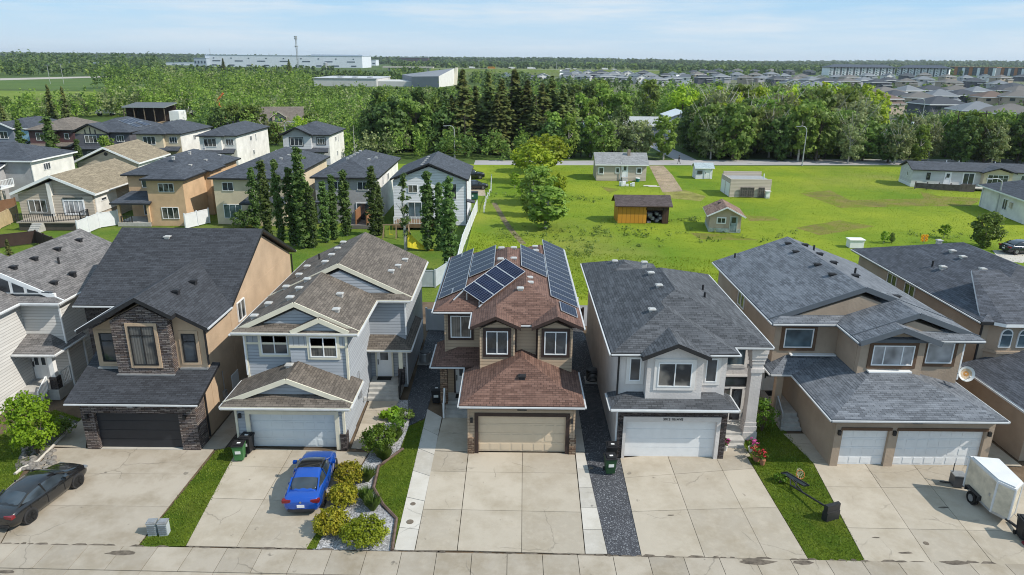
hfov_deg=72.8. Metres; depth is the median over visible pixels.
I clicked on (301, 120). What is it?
tree
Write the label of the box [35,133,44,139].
window
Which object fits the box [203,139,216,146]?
window
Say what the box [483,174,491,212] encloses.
post fence
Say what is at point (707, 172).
door
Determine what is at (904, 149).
tree
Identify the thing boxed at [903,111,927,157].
tree
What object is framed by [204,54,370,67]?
factory
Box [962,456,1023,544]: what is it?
cargo trailer
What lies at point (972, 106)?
house
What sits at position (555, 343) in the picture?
window
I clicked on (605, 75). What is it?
house
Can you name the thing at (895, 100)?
house
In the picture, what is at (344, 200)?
poplar tree
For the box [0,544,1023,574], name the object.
sidewalk
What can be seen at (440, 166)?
house
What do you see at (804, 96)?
tree
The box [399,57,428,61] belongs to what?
office block
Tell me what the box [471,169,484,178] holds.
parked car
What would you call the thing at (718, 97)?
tree
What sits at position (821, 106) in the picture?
tree
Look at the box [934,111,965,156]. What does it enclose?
tree
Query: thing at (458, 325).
window
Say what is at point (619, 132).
tree
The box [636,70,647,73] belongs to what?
house
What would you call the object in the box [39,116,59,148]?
tree
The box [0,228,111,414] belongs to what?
house
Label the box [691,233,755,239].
bare patch
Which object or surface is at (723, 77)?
house
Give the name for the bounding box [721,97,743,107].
tree
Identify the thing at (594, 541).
concrete walk
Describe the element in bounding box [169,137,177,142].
window
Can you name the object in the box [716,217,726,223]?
window
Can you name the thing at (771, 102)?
tree
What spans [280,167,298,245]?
poplar tree
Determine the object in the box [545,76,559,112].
spruce tree
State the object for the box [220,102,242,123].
tree
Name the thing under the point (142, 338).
window
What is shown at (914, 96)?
house
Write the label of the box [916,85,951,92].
house
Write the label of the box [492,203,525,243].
footpath
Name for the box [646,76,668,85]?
house
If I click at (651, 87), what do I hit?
tree
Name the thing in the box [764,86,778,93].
tree
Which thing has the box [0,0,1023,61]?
sky
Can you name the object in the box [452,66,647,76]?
highway slope
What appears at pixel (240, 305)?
window
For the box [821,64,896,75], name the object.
apartment building
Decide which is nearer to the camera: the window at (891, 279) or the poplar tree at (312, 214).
the window at (891, 279)
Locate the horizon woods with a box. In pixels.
[0,51,1023,66]
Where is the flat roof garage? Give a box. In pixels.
[720,171,771,197]
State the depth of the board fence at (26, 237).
77.91 m
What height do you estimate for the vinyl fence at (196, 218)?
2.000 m
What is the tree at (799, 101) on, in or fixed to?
on the ground at (406, 157)
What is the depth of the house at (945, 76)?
797.19 m
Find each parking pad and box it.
[471,188,485,195]
[993,250,1023,262]
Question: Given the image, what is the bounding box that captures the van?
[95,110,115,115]
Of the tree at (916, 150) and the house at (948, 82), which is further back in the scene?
the house at (948, 82)
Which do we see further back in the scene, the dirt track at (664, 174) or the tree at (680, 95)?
the tree at (680, 95)
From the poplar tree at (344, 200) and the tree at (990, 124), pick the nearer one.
the poplar tree at (344, 200)
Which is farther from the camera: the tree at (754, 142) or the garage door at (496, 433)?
the tree at (754, 142)
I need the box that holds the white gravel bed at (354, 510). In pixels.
[316,400,408,550]
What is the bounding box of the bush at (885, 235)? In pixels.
[881,231,890,241]
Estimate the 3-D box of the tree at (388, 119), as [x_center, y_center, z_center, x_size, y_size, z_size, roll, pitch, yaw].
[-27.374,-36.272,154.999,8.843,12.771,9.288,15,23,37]
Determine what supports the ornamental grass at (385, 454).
on the white gravel bed at (354, 510)
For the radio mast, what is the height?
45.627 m
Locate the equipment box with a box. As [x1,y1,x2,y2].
[939,463,964,486]
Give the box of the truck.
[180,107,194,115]
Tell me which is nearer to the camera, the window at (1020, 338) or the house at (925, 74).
the window at (1020, 338)
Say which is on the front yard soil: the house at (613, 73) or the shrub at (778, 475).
the shrub at (778, 475)
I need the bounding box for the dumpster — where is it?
[471,191,477,198]
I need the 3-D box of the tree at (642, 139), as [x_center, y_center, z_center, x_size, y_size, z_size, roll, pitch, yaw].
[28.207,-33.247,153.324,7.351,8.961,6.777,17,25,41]
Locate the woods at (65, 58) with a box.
[0,49,157,67]
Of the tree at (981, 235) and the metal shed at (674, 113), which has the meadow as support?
the tree at (981, 235)
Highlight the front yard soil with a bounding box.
[0,302,1023,572]
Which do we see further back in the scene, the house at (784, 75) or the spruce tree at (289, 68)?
the house at (784, 75)
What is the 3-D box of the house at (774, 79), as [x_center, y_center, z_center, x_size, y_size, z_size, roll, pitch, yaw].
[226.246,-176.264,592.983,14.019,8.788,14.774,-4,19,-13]
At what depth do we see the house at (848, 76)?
705.98 m
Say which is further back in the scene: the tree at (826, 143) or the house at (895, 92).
the house at (895, 92)
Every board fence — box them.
[0,230,53,247]
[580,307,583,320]
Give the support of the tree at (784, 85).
on the ground at (406, 157)
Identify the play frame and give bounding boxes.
[382,224,409,238]
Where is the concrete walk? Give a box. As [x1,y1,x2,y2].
[394,409,606,553]
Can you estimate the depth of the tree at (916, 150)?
147.66 m
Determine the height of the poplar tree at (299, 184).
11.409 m
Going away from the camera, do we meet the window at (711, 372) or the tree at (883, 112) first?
the window at (711, 372)
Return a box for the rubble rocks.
[19,447,56,470]
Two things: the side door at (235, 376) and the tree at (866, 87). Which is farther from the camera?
the tree at (866, 87)
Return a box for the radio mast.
[294,36,298,67]
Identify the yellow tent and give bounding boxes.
[407,230,433,249]
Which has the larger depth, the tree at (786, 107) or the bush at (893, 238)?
the tree at (786, 107)
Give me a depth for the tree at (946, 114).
163.94 m
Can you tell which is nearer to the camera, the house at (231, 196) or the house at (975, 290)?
the house at (975, 290)
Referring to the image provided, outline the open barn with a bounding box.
[121,102,186,121]
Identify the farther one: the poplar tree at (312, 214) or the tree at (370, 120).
the tree at (370, 120)
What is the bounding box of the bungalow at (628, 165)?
[592,150,648,181]
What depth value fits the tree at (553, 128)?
147.98 m
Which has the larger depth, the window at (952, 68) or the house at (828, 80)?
the window at (952, 68)
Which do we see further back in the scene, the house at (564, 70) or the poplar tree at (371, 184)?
the house at (564, 70)
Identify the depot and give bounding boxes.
[165,62,193,64]
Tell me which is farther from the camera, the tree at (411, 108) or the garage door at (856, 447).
the tree at (411, 108)
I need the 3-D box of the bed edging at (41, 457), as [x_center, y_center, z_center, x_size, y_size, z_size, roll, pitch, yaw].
[-25.261,8.760,38.026,0.548,0.180,5.125,1,18,0]
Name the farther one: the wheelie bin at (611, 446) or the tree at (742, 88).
the tree at (742, 88)
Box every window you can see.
[0,131,8,138]
[0,278,55,295]
[28,200,47,211]
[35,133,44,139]
[43,162,50,169]
[62,199,86,214]
[84,135,97,142]
[95,330,116,363]
[116,136,124,141]
[124,323,162,367]
[143,137,155,144]
[158,183,173,191]
[161,207,179,218]
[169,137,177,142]
[177,331,201,364]
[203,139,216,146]
[222,182,233,190]
[223,204,241,217]
[225,139,233,144]
[236,297,246,321]
[257,336,290,356]
[289,137,303,145]
[306,336,340,359]
[316,137,325,144]
[332,181,339,189]
[357,182,367,189]
[408,185,417,192]
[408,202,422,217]
[448,315,473,339]
[450,184,456,198]
[483,328,510,356]
[541,328,569,357]
[598,167,603,173]
[615,167,619,173]
[625,357,644,383]
[636,167,641,173]
[653,359,696,390]
[702,358,721,384]
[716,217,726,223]
[724,388,734,420]
[725,375,747,387]
[727,350,747,367]
[737,291,744,309]
[779,326,817,350]
[829,67,890,74]
[866,343,919,368]
[886,272,897,286]
[897,68,944,75]
[903,282,915,297]
[922,343,958,366]
[952,68,992,75]
[961,172,975,184]
[987,175,1008,182]
[997,328,1012,347]
[1000,68,1021,75]
[1001,198,1008,209]
[1015,329,1023,347]
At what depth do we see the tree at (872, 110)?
175.87 m
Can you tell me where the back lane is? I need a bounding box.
[580,305,587,325]
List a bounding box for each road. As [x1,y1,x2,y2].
[474,159,1023,164]
[650,135,695,161]
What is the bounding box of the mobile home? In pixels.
[899,160,1023,188]
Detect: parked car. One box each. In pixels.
[0,462,87,528]
[281,451,337,511]
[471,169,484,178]
[471,179,487,189]
[999,239,1023,254]
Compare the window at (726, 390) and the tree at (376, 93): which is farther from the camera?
the tree at (376, 93)
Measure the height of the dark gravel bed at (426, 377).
0.001 m
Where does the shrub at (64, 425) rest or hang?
on the front yard soil
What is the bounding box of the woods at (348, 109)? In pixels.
[0,72,1016,160]
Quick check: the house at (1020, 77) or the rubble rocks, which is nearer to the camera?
the rubble rocks
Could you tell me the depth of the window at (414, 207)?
88.94 m
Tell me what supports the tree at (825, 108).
on the ground at (406, 157)
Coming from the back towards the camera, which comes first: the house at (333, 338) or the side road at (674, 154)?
the side road at (674, 154)
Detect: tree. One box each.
[0,103,8,121]
[0,390,61,453]
[3,239,13,255]
[13,119,27,143]
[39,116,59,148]
[43,84,59,119]
[58,86,72,117]
[73,139,82,167]
[97,135,114,146]
[206,106,235,129]
[219,58,227,71]
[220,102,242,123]
[234,102,267,124]
[245,167,260,228]
[253,159,274,234]
[258,117,271,134]
[268,121,282,144]
[269,159,285,241]
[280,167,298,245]
[286,59,293,74]
[287,147,309,247]
[291,116,306,126]
[302,110,320,121]
[305,187,318,247]
[316,181,331,242]
[326,174,339,239]
[337,169,352,235]
[353,128,356,152]
[355,103,385,150]
[358,108,386,146]
[363,166,380,235]
[365,87,395,110]
[367,95,409,152]
[375,93,391,107]
[375,184,384,235]
[396,98,435,151]
[396,172,411,249]
[398,107,423,150]
[410,86,439,120]
[418,170,434,250]
[419,93,448,144]
[419,103,441,151]
[429,103,462,151]
[432,182,444,250]
[434,88,458,106]
[438,95,463,152]
[439,175,458,263]
[444,69,482,154]
[468,86,482,130]
[471,72,495,151]
[479,93,514,154]
[480,78,518,154]
[505,68,522,138]
[508,172,519,187]
[509,142,556,172]
[511,80,541,147]
[515,182,523,195]
[518,95,543,143]
[518,173,547,213]
[519,133,572,171]
[520,165,558,197]
[526,185,569,228]
[527,82,552,130]
[534,120,564,151]
[544,111,561,133]
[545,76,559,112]
[553,83,578,151]
[553,172,567,198]
[555,82,567,92]
[560,112,580,158]
[560,119,591,156]
[566,84,590,116]
[567,90,581,131]
[574,92,591,120]
[576,81,595,94]
[580,96,602,122]
[581,81,601,106]
[581,115,598,156]
[587,120,620,151]
[591,87,615,124]
[594,83,613,107]
[595,80,609,88]
[603,107,635,151]
[604,113,629,151]
[606,88,641,115]
[609,90,633,115]
[621,119,653,152]
[627,116,655,150]
[637,79,660,116]
[651,115,679,159]
[664,83,699,111]
[671,117,681,141]
[674,123,686,148]
[676,104,697,151]
[684,130,698,151]
[687,101,725,157]
[688,101,721,154]
[693,94,706,112]
[696,114,727,158]
[698,85,740,106]
[700,86,744,106]
[702,78,737,101]
[708,110,742,157]
[714,102,757,160]
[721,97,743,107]
[725,100,751,155]
[725,121,757,157]
[729,83,757,98]
[734,96,770,150]
[737,97,755,105]
[741,104,772,158]
[746,81,770,90]
[752,87,782,103]
[752,98,765,106]
[753,85,771,98]
[753,107,773,152]
[757,99,782,148]
[759,90,804,106]
[760,107,790,156]
[760,112,795,160]
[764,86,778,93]
[768,84,790,90]
[768,91,789,100]
[770,84,785,92]
[772,79,801,90]
[776,108,791,115]
[777,91,804,104]
[778,102,794,112]
[782,84,799,93]
[783,103,821,160]
[787,99,829,156]
[787,114,797,155]
[790,86,819,102]
[797,85,816,94]
[803,108,841,160]
[804,85,837,113]
[809,99,830,156]
[816,85,851,110]
[822,81,833,88]
[831,108,859,155]
[832,83,848,87]
[833,83,874,112]
[834,88,859,107]
[834,108,876,158]
[835,122,867,162]
[837,96,876,135]
[843,84,864,95]
[849,118,883,160]
[856,94,883,120]
[856,114,884,154]
[859,83,891,109]
[859,91,890,127]
[877,124,907,162]
[881,118,916,163]
[890,117,919,158]
[894,112,915,124]
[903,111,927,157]
[910,123,933,160]
[918,109,948,151]
[919,122,946,160]
[932,109,958,141]
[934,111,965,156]
[946,115,983,161]
[954,110,967,115]
[957,109,989,158]
[966,116,1011,162]
[968,211,1008,246]
[980,116,1012,159]
[981,125,1011,162]
[984,108,1013,137]
[1002,112,1023,162]
[1004,113,1023,160]
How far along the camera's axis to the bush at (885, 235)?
82.56 m
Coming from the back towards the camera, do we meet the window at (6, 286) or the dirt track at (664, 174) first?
the dirt track at (664, 174)
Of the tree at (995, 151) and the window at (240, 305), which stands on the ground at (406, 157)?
the tree at (995, 151)
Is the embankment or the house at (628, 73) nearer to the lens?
the house at (628, 73)
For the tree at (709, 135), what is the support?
on the ground at (406, 157)
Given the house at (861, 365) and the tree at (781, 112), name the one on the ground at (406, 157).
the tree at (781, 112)
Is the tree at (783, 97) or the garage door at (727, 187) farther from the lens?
the tree at (783, 97)
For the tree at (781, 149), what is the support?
on the ground at (406, 157)
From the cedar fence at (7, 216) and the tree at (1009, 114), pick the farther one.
the tree at (1009, 114)
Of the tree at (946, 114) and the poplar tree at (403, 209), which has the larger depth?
the tree at (946, 114)
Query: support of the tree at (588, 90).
on the ground at (406, 157)
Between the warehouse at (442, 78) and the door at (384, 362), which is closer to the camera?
the door at (384, 362)
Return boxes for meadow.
[398,164,1023,304]
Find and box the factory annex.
[193,58,209,66]
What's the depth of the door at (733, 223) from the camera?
86.78 m
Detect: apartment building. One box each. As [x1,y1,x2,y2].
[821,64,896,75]
[896,65,951,76]
[950,66,1001,75]
[1000,67,1023,75]
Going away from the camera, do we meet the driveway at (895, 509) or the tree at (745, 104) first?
the driveway at (895, 509)
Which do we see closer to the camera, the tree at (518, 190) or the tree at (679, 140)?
the tree at (518, 190)
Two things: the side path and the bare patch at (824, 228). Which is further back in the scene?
the bare patch at (824, 228)
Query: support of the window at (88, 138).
in the house at (121, 129)
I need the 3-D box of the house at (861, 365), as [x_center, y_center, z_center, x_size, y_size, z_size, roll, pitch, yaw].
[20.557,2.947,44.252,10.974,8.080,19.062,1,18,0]
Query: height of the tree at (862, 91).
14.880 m
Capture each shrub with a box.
[54,416,76,436]
[229,209,254,227]
[311,505,350,535]
[325,481,359,507]
[331,459,363,483]
[338,512,390,548]
[359,422,396,452]
[378,406,401,421]
[389,416,406,428]
[398,407,414,418]
[756,397,780,430]
[773,472,787,482]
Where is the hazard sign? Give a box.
[920,234,928,242]
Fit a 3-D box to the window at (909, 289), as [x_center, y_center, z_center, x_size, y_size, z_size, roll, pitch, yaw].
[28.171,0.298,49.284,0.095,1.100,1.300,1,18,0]
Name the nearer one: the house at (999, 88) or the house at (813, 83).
the house at (999, 88)
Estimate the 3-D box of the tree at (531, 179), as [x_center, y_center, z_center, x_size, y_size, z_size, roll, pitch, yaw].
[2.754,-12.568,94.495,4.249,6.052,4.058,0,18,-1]
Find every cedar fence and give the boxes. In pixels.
[0,197,17,211]
[0,205,19,228]
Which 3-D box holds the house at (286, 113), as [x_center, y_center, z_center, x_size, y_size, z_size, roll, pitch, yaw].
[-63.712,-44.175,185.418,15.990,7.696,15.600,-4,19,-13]
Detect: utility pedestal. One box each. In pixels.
[145,518,157,535]
[156,518,170,535]
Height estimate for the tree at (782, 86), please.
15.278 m
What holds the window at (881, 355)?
in the house at (861, 365)
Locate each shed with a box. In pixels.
[611,195,672,223]
[660,108,690,137]
[691,163,714,178]
[703,199,746,232]
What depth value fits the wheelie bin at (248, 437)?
37.45 m
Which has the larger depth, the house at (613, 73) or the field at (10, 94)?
the house at (613, 73)
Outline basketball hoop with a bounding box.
[781,469,840,521]
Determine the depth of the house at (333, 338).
38.98 m
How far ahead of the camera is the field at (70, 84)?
495.07 m
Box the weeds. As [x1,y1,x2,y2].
[490,155,975,259]
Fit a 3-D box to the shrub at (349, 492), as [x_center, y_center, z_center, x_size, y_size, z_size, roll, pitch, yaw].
[-8.131,9.980,33.398,1.653,1.119,1.575,4,19,10]
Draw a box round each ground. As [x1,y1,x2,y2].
[0,61,1022,574]
[554,77,1023,123]
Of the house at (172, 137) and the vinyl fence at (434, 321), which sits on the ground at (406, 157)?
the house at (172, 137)
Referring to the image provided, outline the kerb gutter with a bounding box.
[0,568,300,574]
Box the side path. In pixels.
[202,411,236,448]
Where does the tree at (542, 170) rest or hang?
on the meadow
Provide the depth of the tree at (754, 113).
150.56 m
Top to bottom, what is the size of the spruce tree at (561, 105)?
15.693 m
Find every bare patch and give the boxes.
[600,186,618,192]
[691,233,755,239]
[745,215,777,220]
[796,220,872,234]
[802,190,976,207]
[920,191,979,201]
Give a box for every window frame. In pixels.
[739,187,747,196]
[747,187,753,196]
[758,187,764,196]
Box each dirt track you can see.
[649,166,681,191]
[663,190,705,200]
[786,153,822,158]
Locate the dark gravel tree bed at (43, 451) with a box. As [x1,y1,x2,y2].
[15,415,77,470]
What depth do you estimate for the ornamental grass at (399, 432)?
38.98 m
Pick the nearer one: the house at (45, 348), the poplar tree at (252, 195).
the house at (45, 348)
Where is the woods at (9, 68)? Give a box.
[0,55,1023,124]
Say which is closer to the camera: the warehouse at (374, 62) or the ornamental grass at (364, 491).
the ornamental grass at (364, 491)
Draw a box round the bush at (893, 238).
[889,232,895,242]
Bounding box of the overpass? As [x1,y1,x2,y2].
[382,66,433,70]
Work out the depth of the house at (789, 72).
1082.75 m
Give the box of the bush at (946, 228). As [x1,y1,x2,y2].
[937,224,951,237]
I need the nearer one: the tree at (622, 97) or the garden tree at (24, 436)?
the garden tree at (24, 436)
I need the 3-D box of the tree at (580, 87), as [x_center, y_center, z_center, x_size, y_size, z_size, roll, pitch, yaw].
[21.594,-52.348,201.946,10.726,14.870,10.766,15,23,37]
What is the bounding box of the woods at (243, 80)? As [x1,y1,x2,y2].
[0,61,674,112]
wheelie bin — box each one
[231,440,246,460]
[237,431,255,452]
[431,386,440,402]
[603,452,617,473]
[606,441,617,455]
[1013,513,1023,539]
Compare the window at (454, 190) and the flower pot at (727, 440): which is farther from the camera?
the window at (454, 190)
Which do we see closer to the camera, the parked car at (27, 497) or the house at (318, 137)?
the parked car at (27, 497)
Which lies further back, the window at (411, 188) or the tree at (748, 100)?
the tree at (748, 100)
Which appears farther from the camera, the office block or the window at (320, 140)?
the office block
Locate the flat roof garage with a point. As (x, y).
(732, 182)
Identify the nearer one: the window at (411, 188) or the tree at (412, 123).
the window at (411, 188)
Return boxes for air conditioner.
[417,349,431,364]
[584,367,597,383]
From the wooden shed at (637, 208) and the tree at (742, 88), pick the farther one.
the tree at (742, 88)
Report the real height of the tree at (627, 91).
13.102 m
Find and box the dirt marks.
[0,507,995,572]
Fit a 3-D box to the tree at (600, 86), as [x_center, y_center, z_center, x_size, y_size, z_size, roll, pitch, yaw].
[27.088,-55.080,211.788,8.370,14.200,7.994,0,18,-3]
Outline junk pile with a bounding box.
[619,181,634,185]
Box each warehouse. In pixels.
[313,67,457,87]
[371,60,378,65]
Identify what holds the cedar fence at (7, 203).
on the back lawn at (433, 258)
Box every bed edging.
[13,423,75,474]
[372,447,403,550]
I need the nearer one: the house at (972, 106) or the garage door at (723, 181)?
the garage door at (723, 181)
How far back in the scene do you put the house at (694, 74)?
741.42 m
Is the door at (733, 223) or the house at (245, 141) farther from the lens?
the house at (245, 141)
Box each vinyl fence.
[75,209,119,232]
[183,208,210,227]
[422,262,447,287]
[425,307,443,330]
[457,200,477,254]
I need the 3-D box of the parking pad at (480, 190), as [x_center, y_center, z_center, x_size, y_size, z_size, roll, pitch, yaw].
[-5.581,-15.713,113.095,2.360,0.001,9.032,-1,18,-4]
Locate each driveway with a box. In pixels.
[0,419,213,545]
[186,401,398,548]
[415,418,584,553]
[620,448,807,558]
[784,434,1023,565]
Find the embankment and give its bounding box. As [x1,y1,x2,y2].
[430,68,659,73]
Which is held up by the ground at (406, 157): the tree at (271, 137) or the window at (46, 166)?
the tree at (271, 137)
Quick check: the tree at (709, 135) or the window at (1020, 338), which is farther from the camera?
the tree at (709, 135)
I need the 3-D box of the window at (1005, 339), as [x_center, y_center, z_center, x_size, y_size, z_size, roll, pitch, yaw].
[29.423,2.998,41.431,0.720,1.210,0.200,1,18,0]
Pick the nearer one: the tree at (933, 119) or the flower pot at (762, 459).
the flower pot at (762, 459)
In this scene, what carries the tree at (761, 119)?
on the ground at (406, 157)
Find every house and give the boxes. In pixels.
[0,115,56,143]
[0,142,77,200]
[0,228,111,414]
[9,158,137,232]
[24,117,96,158]
[63,227,295,449]
[70,116,161,155]
[74,139,170,167]
[109,147,240,225]
[132,119,212,156]
[195,120,269,165]
[207,147,329,225]
[218,232,428,449]
[253,106,304,137]
[278,121,345,164]
[309,150,400,228]
[390,151,474,227]
[429,239,586,454]
[537,73,548,82]
[559,69,569,72]
[559,72,573,80]
[572,72,579,78]
[575,73,592,80]
[580,259,774,458]
[588,72,600,79]
[594,70,607,73]
[595,73,615,81]
[607,71,620,76]
[614,75,631,83]
[616,116,660,142]
[622,71,632,75]
[632,74,648,83]
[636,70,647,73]
[643,72,656,77]
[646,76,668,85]
[657,73,671,77]
[665,75,682,85]
[676,74,691,83]
[690,72,706,76]
[694,74,713,83]
[703,70,716,75]
[711,73,730,82]
[712,236,1010,465]
[730,72,744,79]
[737,75,753,83]
[748,72,762,76]
[754,75,768,83]
[763,71,778,76]
[765,76,786,85]
[775,73,790,77]
[779,79,799,86]
[781,69,794,74]
[787,76,801,80]
[789,81,809,88]
[795,73,809,77]
[799,76,819,81]
[800,81,828,87]
[802,69,815,74]
[812,78,840,82]
[828,74,841,79]
[838,78,860,86]
[839,75,860,78]
[850,239,1023,460]
[855,77,872,86]
[859,73,877,78]
[863,79,891,87]
[871,87,907,92]
[873,91,906,113]
[880,73,895,78]
[881,77,898,84]
[884,90,908,95]
[894,85,924,92]
[895,78,917,87]
[897,91,933,110]
[898,73,914,79]
[906,96,964,116]
[911,76,934,85]
[916,72,931,77]
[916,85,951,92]
[925,89,960,100]
[934,79,963,87]
[938,74,956,80]
[943,85,965,90]
[944,101,992,112]
[948,89,976,102]
[957,75,972,81]
[962,77,986,87]
[965,86,995,92]
[967,91,1000,104]
[977,74,991,81]
[978,103,1023,114]
[986,80,1007,87]
[986,85,1009,92]
[988,75,1013,82]
[994,83,1023,86]
[997,90,1023,104]
[1002,85,1023,92]
[1011,74,1023,81]
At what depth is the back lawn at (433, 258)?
83.43 m
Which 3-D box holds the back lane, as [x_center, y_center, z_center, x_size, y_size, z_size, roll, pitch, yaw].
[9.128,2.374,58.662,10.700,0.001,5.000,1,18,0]
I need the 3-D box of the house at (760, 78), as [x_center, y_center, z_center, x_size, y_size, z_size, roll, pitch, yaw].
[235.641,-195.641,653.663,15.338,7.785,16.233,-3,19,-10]
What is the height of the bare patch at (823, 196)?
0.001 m
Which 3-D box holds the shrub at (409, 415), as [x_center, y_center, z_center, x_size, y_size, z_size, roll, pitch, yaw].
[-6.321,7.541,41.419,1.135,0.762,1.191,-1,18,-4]
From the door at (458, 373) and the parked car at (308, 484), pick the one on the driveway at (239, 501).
the parked car at (308, 484)
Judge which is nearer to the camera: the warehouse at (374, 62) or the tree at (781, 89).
the tree at (781, 89)
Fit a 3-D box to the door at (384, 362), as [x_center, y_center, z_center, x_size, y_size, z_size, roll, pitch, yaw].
[-8.246,4.750,44.923,1.150,2.150,0.130,1,18,0]
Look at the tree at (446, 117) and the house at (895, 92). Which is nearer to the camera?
the tree at (446, 117)
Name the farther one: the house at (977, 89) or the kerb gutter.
the house at (977, 89)
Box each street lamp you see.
[443,125,455,157]
[796,126,806,165]
[986,178,1002,211]
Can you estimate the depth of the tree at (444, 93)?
171.49 m
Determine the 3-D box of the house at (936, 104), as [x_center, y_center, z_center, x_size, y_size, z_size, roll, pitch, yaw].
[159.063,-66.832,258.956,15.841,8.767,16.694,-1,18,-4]
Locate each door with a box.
[31,357,49,378]
[96,413,182,446]
[231,369,239,388]
[251,414,336,446]
[356,202,368,218]
[375,352,393,376]
[454,369,465,392]
[478,416,565,451]
[621,166,627,176]
[624,422,715,456]
[704,169,710,178]
[721,179,725,192]
[725,181,729,195]
[728,216,737,231]
[728,387,744,419]
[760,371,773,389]
[837,430,887,463]
[892,431,982,464]
[943,172,951,183]
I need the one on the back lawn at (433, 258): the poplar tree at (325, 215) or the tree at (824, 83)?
the poplar tree at (325, 215)
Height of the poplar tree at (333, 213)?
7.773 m
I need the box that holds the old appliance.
[765,190,770,197]
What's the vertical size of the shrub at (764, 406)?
2.156 m
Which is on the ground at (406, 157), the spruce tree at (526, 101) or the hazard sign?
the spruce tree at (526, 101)
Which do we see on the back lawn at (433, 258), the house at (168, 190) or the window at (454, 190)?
the house at (168, 190)
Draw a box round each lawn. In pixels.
[0,199,474,301]
[0,410,862,560]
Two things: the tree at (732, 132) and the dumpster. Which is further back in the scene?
the tree at (732, 132)
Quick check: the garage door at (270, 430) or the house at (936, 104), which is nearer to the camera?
the garage door at (270, 430)
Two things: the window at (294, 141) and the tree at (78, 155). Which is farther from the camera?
the window at (294, 141)
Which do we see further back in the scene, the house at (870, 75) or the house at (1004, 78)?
the house at (870, 75)
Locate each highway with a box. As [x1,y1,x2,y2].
[0,76,106,79]
[444,68,659,70]
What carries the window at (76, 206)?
in the house at (65, 200)
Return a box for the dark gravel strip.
[572,328,640,555]
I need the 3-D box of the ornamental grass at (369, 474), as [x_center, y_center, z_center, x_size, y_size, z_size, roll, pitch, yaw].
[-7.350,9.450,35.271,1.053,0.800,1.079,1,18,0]
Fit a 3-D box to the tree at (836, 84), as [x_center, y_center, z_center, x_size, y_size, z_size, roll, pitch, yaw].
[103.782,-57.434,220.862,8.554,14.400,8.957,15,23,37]
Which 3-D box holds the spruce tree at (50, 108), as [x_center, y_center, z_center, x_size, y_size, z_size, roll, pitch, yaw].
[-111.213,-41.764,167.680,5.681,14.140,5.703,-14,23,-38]
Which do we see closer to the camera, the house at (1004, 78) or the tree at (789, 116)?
the tree at (789, 116)
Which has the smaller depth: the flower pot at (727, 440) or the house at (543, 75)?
the flower pot at (727, 440)
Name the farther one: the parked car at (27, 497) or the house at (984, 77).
the house at (984, 77)
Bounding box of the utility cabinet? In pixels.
[846,237,865,247]
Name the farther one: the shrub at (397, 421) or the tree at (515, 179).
the tree at (515, 179)
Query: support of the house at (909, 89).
on the suburb ground at (733, 82)
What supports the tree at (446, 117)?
on the ground at (406, 157)
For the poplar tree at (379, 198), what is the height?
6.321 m
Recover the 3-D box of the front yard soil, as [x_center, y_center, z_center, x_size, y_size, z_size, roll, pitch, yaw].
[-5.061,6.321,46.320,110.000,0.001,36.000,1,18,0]
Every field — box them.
[0,79,147,89]
[0,91,197,116]
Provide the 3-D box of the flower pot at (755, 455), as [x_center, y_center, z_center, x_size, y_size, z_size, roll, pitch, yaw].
[13.159,8.955,37.293,0.798,0.830,0.748,15,23,37]
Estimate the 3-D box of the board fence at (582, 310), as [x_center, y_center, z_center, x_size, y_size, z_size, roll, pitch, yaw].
[4.877,2.374,55.727,1.740,1.700,0.140,1,18,0]
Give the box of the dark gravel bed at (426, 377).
[408,330,444,425]
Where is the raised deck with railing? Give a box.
[914,181,975,191]
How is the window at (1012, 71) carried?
in the apartment building at (1009, 71)
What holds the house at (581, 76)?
on the suburb ground at (733, 82)
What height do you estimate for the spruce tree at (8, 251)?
5.508 m
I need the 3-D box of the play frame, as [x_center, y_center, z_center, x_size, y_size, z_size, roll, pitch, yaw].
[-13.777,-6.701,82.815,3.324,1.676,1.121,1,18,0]
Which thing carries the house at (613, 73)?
on the suburb ground at (733, 82)
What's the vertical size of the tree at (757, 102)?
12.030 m
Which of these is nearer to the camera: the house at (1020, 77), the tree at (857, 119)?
the tree at (857, 119)
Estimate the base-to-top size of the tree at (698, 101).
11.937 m
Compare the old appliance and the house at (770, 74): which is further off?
the house at (770, 74)
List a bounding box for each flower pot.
[724,438,730,450]
[747,437,759,453]
[750,445,763,461]
[758,450,768,465]
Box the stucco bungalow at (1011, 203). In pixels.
[977,180,1023,223]
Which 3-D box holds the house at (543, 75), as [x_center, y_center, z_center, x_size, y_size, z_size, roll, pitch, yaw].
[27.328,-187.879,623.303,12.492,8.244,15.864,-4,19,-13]
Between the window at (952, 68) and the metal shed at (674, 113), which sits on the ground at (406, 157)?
the metal shed at (674, 113)
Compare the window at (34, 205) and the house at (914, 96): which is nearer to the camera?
the window at (34, 205)
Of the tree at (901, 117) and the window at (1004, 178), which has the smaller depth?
the window at (1004, 178)
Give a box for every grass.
[357,486,374,500]
[360,463,376,481]
[363,491,381,510]
[374,444,392,460]
[391,427,403,441]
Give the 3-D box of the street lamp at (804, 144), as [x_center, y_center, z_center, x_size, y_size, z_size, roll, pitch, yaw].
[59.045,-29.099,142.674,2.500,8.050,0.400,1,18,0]
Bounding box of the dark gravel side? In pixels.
[215,434,237,449]

